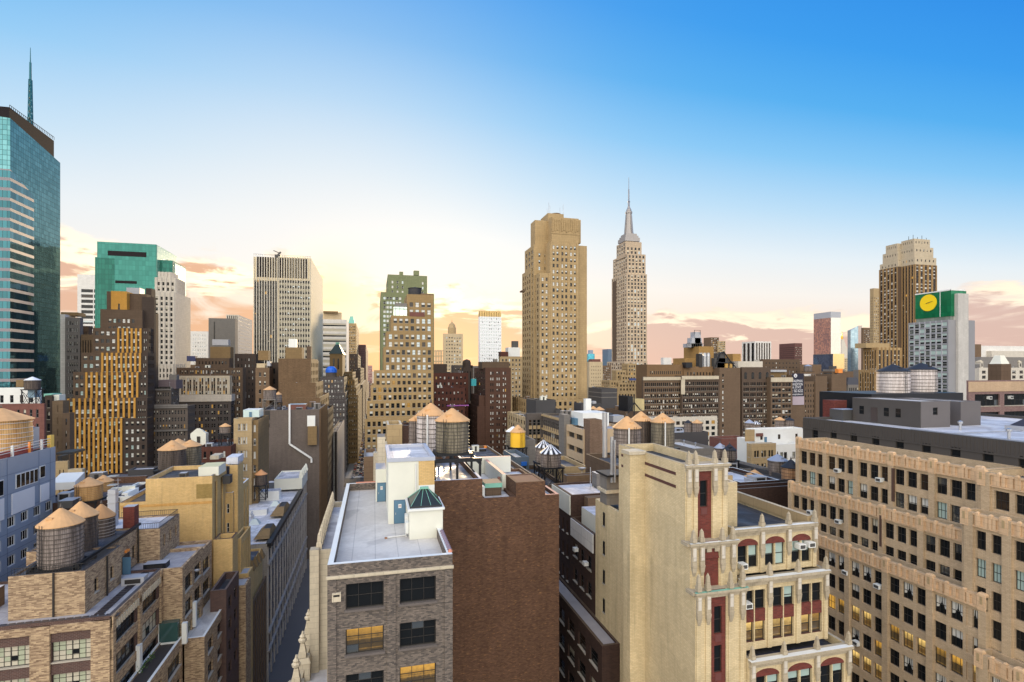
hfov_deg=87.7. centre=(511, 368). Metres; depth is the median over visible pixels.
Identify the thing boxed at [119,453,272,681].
ochre wall building
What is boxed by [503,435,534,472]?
painted shed
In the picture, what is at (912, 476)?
window
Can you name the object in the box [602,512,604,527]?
window
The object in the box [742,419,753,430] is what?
water tank
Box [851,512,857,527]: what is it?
window
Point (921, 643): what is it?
window
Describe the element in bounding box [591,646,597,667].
window
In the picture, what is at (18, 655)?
window
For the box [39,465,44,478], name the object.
window
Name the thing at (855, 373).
distant block
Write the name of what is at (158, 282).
window
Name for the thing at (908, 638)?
window
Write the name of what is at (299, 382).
brown wall block
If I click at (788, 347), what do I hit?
window
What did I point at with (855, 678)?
window
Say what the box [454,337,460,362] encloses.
window
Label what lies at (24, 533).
window
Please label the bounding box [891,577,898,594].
window
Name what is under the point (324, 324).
window
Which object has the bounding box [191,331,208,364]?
office block
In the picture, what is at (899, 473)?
window
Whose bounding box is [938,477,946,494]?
window
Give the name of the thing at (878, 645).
window
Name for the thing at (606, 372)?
distant block
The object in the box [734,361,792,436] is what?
loft block
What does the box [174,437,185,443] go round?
water tank
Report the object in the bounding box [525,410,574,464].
office wing
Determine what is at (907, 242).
window
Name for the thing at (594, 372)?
tan block
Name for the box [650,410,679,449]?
water tank
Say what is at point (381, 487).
door
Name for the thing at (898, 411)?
window
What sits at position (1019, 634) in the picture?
window
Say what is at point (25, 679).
window
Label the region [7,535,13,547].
window
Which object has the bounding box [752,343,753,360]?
window
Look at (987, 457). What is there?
window
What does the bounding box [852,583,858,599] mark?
window
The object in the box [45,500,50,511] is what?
window
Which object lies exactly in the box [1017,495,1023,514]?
window
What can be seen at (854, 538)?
window
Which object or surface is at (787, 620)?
window
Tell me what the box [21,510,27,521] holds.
window
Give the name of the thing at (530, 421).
window
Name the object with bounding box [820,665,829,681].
window
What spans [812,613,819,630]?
window
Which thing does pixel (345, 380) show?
window
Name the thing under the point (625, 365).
window
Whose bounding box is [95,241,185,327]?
glass tower
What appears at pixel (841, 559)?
window
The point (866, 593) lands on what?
window
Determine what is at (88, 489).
water tank
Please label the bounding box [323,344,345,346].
window
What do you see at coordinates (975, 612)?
window
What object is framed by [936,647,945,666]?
window
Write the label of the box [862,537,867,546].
window
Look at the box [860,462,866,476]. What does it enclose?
window
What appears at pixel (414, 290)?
water tank
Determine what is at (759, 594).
window
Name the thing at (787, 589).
window
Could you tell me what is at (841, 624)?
window
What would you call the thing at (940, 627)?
window
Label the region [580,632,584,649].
window
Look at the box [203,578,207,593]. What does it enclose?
window
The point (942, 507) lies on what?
window
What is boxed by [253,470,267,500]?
water tank
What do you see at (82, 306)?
window
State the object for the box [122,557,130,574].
door
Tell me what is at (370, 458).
street house
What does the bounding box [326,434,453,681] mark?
terrace loft
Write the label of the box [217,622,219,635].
window
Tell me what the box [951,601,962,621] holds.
window
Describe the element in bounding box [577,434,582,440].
window
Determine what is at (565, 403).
window
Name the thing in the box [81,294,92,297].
window
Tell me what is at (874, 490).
window
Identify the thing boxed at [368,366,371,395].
tower
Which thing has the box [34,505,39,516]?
window
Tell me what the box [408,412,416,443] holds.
water tank
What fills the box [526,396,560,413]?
charcoal shed
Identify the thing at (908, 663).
window
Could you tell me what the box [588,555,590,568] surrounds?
window
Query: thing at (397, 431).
tan bulkhead
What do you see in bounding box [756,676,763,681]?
window
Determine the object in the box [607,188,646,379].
spire skyscraper
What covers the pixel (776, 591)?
window
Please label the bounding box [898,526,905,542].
window
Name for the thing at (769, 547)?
window
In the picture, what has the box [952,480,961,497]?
window
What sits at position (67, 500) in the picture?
ridge roof building
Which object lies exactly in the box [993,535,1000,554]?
window
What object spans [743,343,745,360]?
window
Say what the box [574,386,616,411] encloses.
charcoal building
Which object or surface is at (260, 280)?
window
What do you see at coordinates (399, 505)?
door
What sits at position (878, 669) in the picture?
window
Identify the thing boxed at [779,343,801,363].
tower
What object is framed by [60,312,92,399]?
narrow grey tower
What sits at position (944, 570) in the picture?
window
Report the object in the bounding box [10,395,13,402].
window
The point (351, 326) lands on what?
window
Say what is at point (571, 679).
window
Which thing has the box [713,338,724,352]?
window
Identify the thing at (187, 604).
window
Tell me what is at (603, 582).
window
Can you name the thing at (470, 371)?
window
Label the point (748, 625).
window
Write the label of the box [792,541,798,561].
window
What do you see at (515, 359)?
window
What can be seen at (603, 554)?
window
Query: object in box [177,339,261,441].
cornice building
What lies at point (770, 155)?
sky
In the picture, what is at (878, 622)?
window
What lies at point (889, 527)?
window
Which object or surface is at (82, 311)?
window
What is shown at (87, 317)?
window
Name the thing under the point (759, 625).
window
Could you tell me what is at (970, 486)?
window
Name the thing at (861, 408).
window
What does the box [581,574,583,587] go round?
window
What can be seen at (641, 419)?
water tank
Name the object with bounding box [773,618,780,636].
window
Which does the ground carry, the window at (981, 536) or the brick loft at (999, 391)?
the brick loft at (999, 391)
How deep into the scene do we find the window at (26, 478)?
90.39 m
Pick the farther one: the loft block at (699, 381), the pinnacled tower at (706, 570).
the loft block at (699, 381)
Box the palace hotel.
[975,344,1023,379]
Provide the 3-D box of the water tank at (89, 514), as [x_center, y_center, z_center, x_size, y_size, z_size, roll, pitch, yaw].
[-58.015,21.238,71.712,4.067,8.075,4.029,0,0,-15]
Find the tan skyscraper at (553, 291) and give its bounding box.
[507,213,586,429]
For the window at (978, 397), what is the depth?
124.18 m
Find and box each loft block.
[636,330,740,445]
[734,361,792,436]
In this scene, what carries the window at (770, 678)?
in the pinnacled tower at (706, 570)
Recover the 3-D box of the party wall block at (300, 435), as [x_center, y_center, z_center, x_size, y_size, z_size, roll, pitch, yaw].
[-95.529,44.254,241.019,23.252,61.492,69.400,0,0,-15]
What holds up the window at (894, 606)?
in the pinnacled loft
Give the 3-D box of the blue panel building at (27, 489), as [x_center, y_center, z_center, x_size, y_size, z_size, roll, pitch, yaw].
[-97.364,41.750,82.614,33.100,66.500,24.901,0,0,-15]
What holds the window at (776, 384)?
in the loft block at (766, 396)
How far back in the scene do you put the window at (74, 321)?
278.75 m
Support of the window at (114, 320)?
in the gold ribbed tower at (112, 402)
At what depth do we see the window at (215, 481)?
100.42 m
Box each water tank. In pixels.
[0,405,45,453]
[20,377,44,403]
[26,503,85,573]
[68,497,98,551]
[70,474,107,508]
[96,472,113,491]
[96,500,116,538]
[153,438,186,471]
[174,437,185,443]
[181,437,204,464]
[218,423,232,445]
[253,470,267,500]
[262,386,277,409]
[275,392,281,409]
[408,287,421,294]
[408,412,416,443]
[416,400,443,451]
[433,404,472,456]
[504,425,513,449]
[508,423,527,454]
[533,437,553,477]
[537,442,564,484]
[594,407,604,411]
[608,414,641,457]
[631,409,651,442]
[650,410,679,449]
[684,420,691,431]
[691,419,702,431]
[714,442,724,459]
[719,441,739,468]
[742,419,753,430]
[744,467,762,476]
[753,421,760,427]
[767,451,787,475]
[774,417,784,426]
[780,457,795,478]
[785,417,793,426]
[802,365,813,371]
[875,362,911,392]
[905,361,938,391]
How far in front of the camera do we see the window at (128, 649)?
66.40 m
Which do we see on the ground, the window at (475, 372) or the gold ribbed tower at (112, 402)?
the gold ribbed tower at (112, 402)
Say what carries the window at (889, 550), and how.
in the pinnacled loft
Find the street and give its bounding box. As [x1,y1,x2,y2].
[352,376,372,477]
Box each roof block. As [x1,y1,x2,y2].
[249,464,307,681]
[846,377,857,390]
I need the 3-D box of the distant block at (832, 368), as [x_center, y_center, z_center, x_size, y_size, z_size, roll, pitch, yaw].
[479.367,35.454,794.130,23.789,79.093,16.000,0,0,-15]
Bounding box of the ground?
[269,371,373,681]
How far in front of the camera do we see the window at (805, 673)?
51.46 m
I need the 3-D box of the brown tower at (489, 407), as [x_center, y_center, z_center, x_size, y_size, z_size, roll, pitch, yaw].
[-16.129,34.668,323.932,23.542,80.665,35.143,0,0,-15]
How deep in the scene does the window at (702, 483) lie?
50.83 m
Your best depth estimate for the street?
422.88 m
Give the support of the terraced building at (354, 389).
on the ground
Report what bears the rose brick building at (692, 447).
on the ground
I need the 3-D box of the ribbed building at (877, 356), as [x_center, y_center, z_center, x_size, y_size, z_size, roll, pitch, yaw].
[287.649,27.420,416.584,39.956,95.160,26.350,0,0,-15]
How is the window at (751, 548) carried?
in the pinnacled tower at (706, 570)
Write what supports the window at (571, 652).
in the plum building at (589, 647)
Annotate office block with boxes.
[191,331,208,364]
[661,358,670,364]
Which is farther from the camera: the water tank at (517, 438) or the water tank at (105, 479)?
the water tank at (517, 438)
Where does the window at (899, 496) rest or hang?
in the pinnacled loft
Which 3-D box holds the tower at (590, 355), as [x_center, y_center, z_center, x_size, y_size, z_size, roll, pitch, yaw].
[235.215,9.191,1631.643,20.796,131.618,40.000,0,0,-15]
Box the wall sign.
[792,374,803,404]
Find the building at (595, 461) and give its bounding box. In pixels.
[585,427,707,472]
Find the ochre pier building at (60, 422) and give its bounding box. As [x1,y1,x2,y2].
[44,393,74,468]
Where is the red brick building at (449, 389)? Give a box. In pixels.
[433,364,468,417]
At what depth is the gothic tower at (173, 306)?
352.45 m
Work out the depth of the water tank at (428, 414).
74.68 m
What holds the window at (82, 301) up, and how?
in the office tower at (85, 294)
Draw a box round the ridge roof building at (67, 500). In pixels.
[53,471,150,511]
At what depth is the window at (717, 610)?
49.41 m
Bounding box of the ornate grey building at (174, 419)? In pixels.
[154,375,194,465]
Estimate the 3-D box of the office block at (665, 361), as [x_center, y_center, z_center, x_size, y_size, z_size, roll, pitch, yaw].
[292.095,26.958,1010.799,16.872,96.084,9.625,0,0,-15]
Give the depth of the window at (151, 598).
73.81 m
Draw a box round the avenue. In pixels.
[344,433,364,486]
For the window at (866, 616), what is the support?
in the pinnacled loft
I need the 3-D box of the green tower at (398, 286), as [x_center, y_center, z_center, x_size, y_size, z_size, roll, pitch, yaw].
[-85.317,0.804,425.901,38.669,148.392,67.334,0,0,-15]
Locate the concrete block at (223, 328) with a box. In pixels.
[209,318,237,367]
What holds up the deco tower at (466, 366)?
on the ground
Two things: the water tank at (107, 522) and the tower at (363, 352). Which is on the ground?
the tower at (363, 352)
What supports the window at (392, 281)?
in the green tower at (398, 286)
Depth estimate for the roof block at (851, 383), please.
520.66 m
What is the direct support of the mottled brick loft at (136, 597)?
on the ground
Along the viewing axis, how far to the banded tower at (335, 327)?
533.30 m
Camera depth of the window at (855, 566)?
75.82 m
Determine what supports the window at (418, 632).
in the terrace loft
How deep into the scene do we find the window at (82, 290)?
548.31 m
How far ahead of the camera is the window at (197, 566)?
85.16 m
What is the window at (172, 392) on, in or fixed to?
in the ornate grey building at (174, 419)
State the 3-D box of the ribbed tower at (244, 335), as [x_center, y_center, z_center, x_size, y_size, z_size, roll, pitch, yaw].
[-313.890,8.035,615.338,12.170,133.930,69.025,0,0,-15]
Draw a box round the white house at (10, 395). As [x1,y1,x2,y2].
[0,380,41,403]
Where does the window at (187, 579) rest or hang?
in the mottled brick loft at (136, 597)
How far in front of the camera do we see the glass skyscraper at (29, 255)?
229.76 m
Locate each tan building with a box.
[499,341,521,410]
[737,427,802,467]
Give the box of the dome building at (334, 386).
[320,366,347,471]
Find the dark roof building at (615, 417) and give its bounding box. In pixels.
[609,413,623,421]
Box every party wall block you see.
[263,402,332,558]
[432,450,558,681]
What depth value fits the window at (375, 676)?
41.77 m
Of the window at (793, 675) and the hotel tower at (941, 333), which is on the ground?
the hotel tower at (941, 333)
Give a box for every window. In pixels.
[0,395,3,402]
[0,479,3,496]
[0,645,28,667]
[0,678,28,681]
[7,515,13,527]
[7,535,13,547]
[7,554,13,567]
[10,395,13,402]
[16,468,37,488]
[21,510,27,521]
[21,528,27,540]
[21,547,27,559]
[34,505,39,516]
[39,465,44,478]
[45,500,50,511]
[53,638,90,661]
[53,670,90,681]
[74,321,90,371]
[75,304,153,472]
[81,289,92,292]
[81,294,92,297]
[81,300,92,302]
[81,305,92,307]
[81,310,92,313]
[81,315,92,318]
[83,321,92,323]
[116,610,133,640]
[116,636,133,671]
[120,665,133,681]
[143,589,155,612]
[143,612,155,639]
[143,638,155,660]
[156,282,173,363]
[158,392,184,440]
[168,653,178,679]
[180,358,252,439]
[185,573,189,590]
[185,597,189,615]
[195,563,198,578]
[195,586,198,600]
[203,556,207,572]
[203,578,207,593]
[208,637,210,650]
[208,661,210,674]
[215,481,215,536]
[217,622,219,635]
[217,645,219,658]
[260,280,309,362]
[322,379,346,419]
[323,323,345,325]
[323,328,345,331]
[323,334,345,336]
[323,339,345,341]
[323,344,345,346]
[333,434,333,491]
[334,434,335,491]
[346,581,383,608]
[346,625,383,653]
[346,670,383,681]
[350,355,365,390]
[351,326,358,352]
[376,302,430,421]
[390,281,422,316]
[400,576,435,602]
[400,619,435,646]
[400,663,435,681]
[436,377,465,413]
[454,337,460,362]
[470,371,470,400]
[470,372,505,448]
[486,318,500,361]
[509,245,581,425]
[515,359,519,396]
[529,420,539,458]
[560,607,563,621]
[560,632,563,647]
[560,657,563,672]
[569,618,573,635]
[569,645,573,661]
[569,671,573,681]
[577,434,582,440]
[577,447,582,453]
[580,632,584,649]
[580,660,584,677]
[581,549,583,560]
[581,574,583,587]
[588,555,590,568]
[588,581,590,595]
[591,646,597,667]
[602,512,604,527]
[602,541,604,556]
[602,569,604,585]
[602,598,604,614]
[608,243,645,368]
[612,365,634,395]
[647,371,723,445]
[700,480,705,506]
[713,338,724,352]
[714,606,720,632]
[714,645,720,671]
[738,546,745,562]
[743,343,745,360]
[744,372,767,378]
[746,590,751,601]
[746,622,751,640]
[747,343,749,360]
[748,545,755,566]
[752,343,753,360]
[754,382,790,427]
[755,589,763,607]
[755,621,763,639]
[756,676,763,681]
[760,434,796,466]
[765,543,772,564]
[766,343,767,358]
[767,674,776,681]
[773,587,780,605]
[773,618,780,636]
[775,542,782,563]
[784,347,801,363]
[784,586,791,604]
[784,617,791,635]
[788,670,797,681]
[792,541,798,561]
[794,407,1000,681]
[801,583,808,601]
[801,614,808,632]
[801,668,809,681]
[802,540,808,560]
[812,582,819,600]
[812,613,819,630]
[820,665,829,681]
[833,663,841,681]
[839,556,843,569]
[839,577,843,592]
[839,599,843,613]
[839,620,843,635]
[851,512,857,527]
[851,533,857,543]
[852,561,858,576]
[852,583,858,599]
[852,605,858,621]
[852,627,858,640]
[852,649,858,666]
[859,406,863,413]
[860,350,898,388]
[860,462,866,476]
[860,483,866,497]
[862,515,867,530]
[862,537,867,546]
[863,565,870,582]
[863,588,870,604]
[863,611,870,627]
[863,633,870,650]
[863,656,870,673]
[871,464,877,478]
[871,486,877,500]
[873,519,877,533]
[873,541,877,550]
[875,570,881,584]
[875,593,881,610]
[875,617,881,633]
[875,640,881,656]
[875,663,881,680]
[881,242,934,366]
[882,466,887,481]
[882,488,887,503]
[884,408,888,415]
[886,522,893,538]
[886,545,893,556]
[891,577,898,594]
[891,600,898,618]
[891,624,898,642]
[891,648,898,666]
[896,409,900,416]
[896,469,903,484]
[896,492,903,507]
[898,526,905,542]
[898,550,905,560]
[904,582,912,600]
[904,606,912,624]
[904,631,912,649]
[904,655,912,674]
[908,471,916,487]
[908,495,916,511]
[910,323,929,365]
[911,530,916,546]
[911,554,916,564]
[918,587,925,605]
[918,613,925,631]
[918,638,925,656]
[918,663,925,681]
[921,474,927,490]
[921,498,927,514]
[923,443,930,452]
[926,534,934,552]
[926,559,934,571]
[936,595,945,614]
[936,621,945,640]
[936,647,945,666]
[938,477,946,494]
[938,502,946,519]
[940,539,949,557]
[940,564,949,576]
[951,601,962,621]
[951,627,962,648]
[951,654,962,675]
[952,447,959,457]
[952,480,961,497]
[952,505,960,522]
[955,543,961,561]
[955,569,961,580]
[967,483,974,500]
[974,610,977,628]
[974,638,977,648]
[974,666,975,681]
[975,394,997,405]
[977,530,985,549]
[977,558,985,577]
[977,586,985,592]
[984,451,993,462]
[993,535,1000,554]
[993,563,1000,583]
[993,592,1000,611]
[993,620,1000,640]
[996,491,1008,510]
[1004,394,1023,404]
[1004,411,1023,415]
[1016,541,1023,561]
[1016,570,1023,590]
[1016,600,1023,620]
[1016,629,1023,650]
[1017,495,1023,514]
[1019,456,1023,467]
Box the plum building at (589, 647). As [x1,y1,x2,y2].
[552,467,619,681]
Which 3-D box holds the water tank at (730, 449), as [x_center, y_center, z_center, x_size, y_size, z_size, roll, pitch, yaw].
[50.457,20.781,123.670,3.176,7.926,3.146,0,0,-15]
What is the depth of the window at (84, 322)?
548.45 m
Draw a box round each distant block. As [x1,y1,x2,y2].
[451,365,472,372]
[471,366,477,392]
[603,366,610,379]
[823,366,844,370]
[853,370,857,377]
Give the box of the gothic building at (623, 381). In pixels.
[594,363,635,405]
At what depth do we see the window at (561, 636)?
76.57 m
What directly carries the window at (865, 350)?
in the ribbed building at (877, 356)
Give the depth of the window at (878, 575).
72.38 m
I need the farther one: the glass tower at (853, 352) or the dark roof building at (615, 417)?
the glass tower at (853, 352)
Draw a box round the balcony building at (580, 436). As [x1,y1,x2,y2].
[559,399,614,464]
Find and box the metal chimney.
[107,475,118,524]
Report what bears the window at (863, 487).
in the pinnacled loft
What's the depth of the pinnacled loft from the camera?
70.67 m
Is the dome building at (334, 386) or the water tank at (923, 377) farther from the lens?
the dome building at (334, 386)
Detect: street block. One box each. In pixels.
[349,354,366,436]
[365,381,368,414]
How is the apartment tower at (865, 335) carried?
on the ground
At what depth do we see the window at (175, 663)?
75.10 m
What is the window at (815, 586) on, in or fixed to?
in the pinnacled tower at (706, 570)
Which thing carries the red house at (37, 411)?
on the ground
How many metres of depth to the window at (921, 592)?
66.58 m
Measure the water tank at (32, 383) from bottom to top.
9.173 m
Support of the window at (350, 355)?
in the street block at (355, 362)
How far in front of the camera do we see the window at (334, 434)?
281.90 m
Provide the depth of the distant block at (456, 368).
523.72 m
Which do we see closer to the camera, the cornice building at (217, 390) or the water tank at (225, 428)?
the water tank at (225, 428)
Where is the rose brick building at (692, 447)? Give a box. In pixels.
[674,435,741,455]
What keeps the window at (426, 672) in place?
in the terrace loft
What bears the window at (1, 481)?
in the blue panel building at (27, 489)
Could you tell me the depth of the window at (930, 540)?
67.60 m
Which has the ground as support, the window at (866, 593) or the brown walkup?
the brown walkup
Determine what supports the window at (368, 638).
in the terrace loft
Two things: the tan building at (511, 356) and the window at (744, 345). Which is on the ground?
the tan building at (511, 356)
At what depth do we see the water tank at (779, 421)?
162.94 m
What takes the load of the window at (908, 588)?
in the pinnacled loft
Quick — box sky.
[0,0,1023,370]
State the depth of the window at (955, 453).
72.08 m
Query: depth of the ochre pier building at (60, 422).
188.01 m
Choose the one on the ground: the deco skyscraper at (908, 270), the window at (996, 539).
the deco skyscraper at (908, 270)
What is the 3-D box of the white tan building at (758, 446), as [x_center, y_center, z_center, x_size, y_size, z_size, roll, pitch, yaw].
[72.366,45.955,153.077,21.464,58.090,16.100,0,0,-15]
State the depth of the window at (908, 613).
68.33 m
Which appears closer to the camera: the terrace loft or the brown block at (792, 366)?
the terrace loft
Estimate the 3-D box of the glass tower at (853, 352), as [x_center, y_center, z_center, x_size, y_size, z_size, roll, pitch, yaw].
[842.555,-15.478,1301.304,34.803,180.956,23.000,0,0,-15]
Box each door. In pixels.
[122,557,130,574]
[377,482,385,501]
[394,499,405,523]
[871,407,876,421]
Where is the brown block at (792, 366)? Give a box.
[759,359,852,376]
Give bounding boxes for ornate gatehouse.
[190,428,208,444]
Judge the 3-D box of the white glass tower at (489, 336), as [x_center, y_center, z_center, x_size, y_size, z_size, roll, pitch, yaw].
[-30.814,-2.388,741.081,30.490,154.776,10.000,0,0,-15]
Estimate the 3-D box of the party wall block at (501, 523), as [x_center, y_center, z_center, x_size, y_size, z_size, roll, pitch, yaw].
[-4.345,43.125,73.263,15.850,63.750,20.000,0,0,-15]
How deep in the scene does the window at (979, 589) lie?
60.58 m
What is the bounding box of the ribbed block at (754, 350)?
[742,341,770,360]
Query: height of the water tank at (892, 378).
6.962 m
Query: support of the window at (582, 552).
in the plum building at (589, 647)
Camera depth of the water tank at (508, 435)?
149.76 m
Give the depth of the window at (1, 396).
169.80 m
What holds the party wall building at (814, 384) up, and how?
on the ground
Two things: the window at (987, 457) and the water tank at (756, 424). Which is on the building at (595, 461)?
the water tank at (756, 424)
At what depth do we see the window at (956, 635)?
62.59 m
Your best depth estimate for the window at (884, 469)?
75.67 m
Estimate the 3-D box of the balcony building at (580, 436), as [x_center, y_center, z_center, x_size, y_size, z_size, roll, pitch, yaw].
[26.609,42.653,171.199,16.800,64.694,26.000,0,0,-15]
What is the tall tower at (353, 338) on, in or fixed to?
on the ground
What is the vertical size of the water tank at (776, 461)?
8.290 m
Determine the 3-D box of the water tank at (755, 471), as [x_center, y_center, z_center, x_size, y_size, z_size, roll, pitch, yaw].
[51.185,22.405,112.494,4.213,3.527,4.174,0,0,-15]
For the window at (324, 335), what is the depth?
532.87 m
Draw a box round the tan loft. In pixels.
[234,408,268,504]
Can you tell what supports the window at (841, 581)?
in the pinnacled loft
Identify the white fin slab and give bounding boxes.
[333,420,343,501]
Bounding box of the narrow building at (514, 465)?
[511,460,530,472]
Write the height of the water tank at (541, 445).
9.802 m
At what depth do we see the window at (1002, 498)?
60.74 m
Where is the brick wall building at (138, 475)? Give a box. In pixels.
[107,466,158,501]
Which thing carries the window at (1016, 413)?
in the brick loft at (999, 391)
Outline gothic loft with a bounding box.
[288,491,341,681]
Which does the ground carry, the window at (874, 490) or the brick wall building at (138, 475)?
the brick wall building at (138, 475)
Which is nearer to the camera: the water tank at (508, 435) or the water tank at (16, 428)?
the water tank at (16, 428)
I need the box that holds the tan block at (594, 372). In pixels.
[587,359,602,398]
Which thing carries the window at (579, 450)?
in the balcony building at (580, 436)
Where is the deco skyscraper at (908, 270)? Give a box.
[879,236,936,367]
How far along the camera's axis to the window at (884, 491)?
75.74 m
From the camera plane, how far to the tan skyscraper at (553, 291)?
308.43 m
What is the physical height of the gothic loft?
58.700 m
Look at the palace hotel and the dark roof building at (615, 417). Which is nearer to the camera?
the dark roof building at (615, 417)
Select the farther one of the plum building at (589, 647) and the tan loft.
the tan loft
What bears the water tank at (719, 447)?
on the building at (595, 461)
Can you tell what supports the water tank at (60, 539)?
on the mottled brick loft at (136, 597)
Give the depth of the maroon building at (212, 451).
159.23 m
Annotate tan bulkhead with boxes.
[385,420,408,464]
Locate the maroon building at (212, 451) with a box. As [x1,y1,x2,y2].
[201,439,235,462]
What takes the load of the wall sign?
attached to the party wall building at (814, 384)
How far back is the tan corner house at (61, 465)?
125.59 m
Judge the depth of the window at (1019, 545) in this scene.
56.85 m
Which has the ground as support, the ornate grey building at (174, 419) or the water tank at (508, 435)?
the ornate grey building at (174, 419)
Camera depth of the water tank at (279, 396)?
221.65 m
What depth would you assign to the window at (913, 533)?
69.61 m
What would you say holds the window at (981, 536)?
in the pinnacled loft
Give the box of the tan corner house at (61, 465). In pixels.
[55,449,84,494]
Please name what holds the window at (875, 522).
in the pinnacled loft
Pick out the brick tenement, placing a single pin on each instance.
(483, 451)
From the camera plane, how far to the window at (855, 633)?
75.84 m
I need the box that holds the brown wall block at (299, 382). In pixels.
[278,339,328,406]
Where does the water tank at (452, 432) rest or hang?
on the party wall block at (501, 523)
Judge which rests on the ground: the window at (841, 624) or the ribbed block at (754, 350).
the ribbed block at (754, 350)
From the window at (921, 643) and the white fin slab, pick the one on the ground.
the white fin slab
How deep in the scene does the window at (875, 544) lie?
74.97 m
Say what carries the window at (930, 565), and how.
in the pinnacled loft
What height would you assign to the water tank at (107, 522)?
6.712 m
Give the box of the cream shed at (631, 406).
[606,394,645,423]
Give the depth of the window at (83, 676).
61.56 m
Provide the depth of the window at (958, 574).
64.36 m
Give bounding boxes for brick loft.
[0,504,238,681]
[966,355,1023,415]
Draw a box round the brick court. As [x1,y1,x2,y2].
[529,456,591,488]
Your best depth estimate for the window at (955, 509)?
66.49 m
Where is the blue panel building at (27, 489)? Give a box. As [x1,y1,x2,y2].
[0,416,54,580]
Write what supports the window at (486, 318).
in the white glass tower at (489, 336)
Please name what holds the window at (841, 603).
in the pinnacled loft
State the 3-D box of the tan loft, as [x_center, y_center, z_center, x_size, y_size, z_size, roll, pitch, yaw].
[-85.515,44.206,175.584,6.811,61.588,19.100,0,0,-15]
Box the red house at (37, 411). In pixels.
[0,403,45,446]
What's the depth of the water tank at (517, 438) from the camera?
140.40 m
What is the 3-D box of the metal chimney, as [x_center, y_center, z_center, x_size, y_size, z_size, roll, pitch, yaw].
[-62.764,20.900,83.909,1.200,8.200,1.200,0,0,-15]
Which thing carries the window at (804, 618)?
in the pinnacled tower at (706, 570)
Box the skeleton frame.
[434,350,443,363]
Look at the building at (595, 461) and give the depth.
103.19 m
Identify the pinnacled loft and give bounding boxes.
[788,391,1023,681]
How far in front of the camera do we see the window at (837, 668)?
52.43 m
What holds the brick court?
on the ground
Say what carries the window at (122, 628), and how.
in the mottled brick loft at (136, 597)
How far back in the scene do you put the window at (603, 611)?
67.48 m
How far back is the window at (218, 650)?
87.48 m
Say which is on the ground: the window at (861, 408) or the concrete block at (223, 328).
the concrete block at (223, 328)
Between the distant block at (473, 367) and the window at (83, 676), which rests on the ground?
the distant block at (473, 367)
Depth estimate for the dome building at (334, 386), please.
390.41 m
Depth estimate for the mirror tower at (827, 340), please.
860.73 m
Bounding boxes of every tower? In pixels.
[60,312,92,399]
[67,287,158,477]
[77,274,94,334]
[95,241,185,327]
[155,272,190,379]
[226,315,251,353]
[253,250,322,380]
[323,311,348,375]
[329,342,344,375]
[348,316,358,353]
[358,345,367,384]
[365,293,432,450]
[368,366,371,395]
[380,271,433,369]
[443,322,462,371]
[462,359,472,402]
[468,359,510,455]
[478,311,500,361]
[587,350,594,361]
[595,412,853,681]
[602,349,611,365]
[704,337,724,352]
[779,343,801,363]
[813,312,843,370]
[841,334,846,370]
[847,326,861,370]
[861,328,869,369]
[870,288,878,342]
[908,289,974,399]
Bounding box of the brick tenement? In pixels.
[461,445,501,457]
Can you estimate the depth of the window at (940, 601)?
64.36 m
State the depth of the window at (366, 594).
41.71 m
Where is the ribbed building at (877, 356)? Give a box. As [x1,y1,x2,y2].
[855,343,901,390]
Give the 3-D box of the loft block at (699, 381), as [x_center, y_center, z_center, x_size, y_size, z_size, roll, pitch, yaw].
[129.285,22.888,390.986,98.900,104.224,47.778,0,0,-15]
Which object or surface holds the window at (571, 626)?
in the plum building at (589, 647)
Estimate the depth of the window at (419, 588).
42.74 m
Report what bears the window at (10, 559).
in the blue panel building at (27, 489)
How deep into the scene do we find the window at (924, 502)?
70.34 m
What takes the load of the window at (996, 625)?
in the pinnacled loft
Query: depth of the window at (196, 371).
312.88 m
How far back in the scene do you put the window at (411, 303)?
256.61 m
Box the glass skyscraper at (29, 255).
[0,48,59,402]
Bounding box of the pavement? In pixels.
[340,463,354,500]
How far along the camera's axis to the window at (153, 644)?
73.81 m
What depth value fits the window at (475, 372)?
309.23 m
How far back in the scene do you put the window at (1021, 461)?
64.83 m
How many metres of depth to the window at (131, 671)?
67.48 m
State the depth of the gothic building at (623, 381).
536.85 m
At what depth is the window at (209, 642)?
82.68 m
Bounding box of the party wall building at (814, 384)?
[787,372,845,427]
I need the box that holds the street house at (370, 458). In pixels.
[364,448,376,481]
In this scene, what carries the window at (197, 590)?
in the mottled brick loft at (136, 597)
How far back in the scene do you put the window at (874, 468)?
77.35 m
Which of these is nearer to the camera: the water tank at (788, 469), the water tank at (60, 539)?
the water tank at (60, 539)
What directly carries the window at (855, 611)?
in the pinnacled loft
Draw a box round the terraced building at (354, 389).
[344,371,361,463]
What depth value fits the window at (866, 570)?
73.99 m
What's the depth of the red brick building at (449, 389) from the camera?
308.76 m
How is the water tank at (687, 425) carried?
on the building at (595, 461)
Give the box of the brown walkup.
[255,351,277,417]
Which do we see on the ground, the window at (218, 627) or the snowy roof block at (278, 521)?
the snowy roof block at (278, 521)
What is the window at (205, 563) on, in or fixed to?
in the mottled brick loft at (136, 597)
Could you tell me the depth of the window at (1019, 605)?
56.81 m

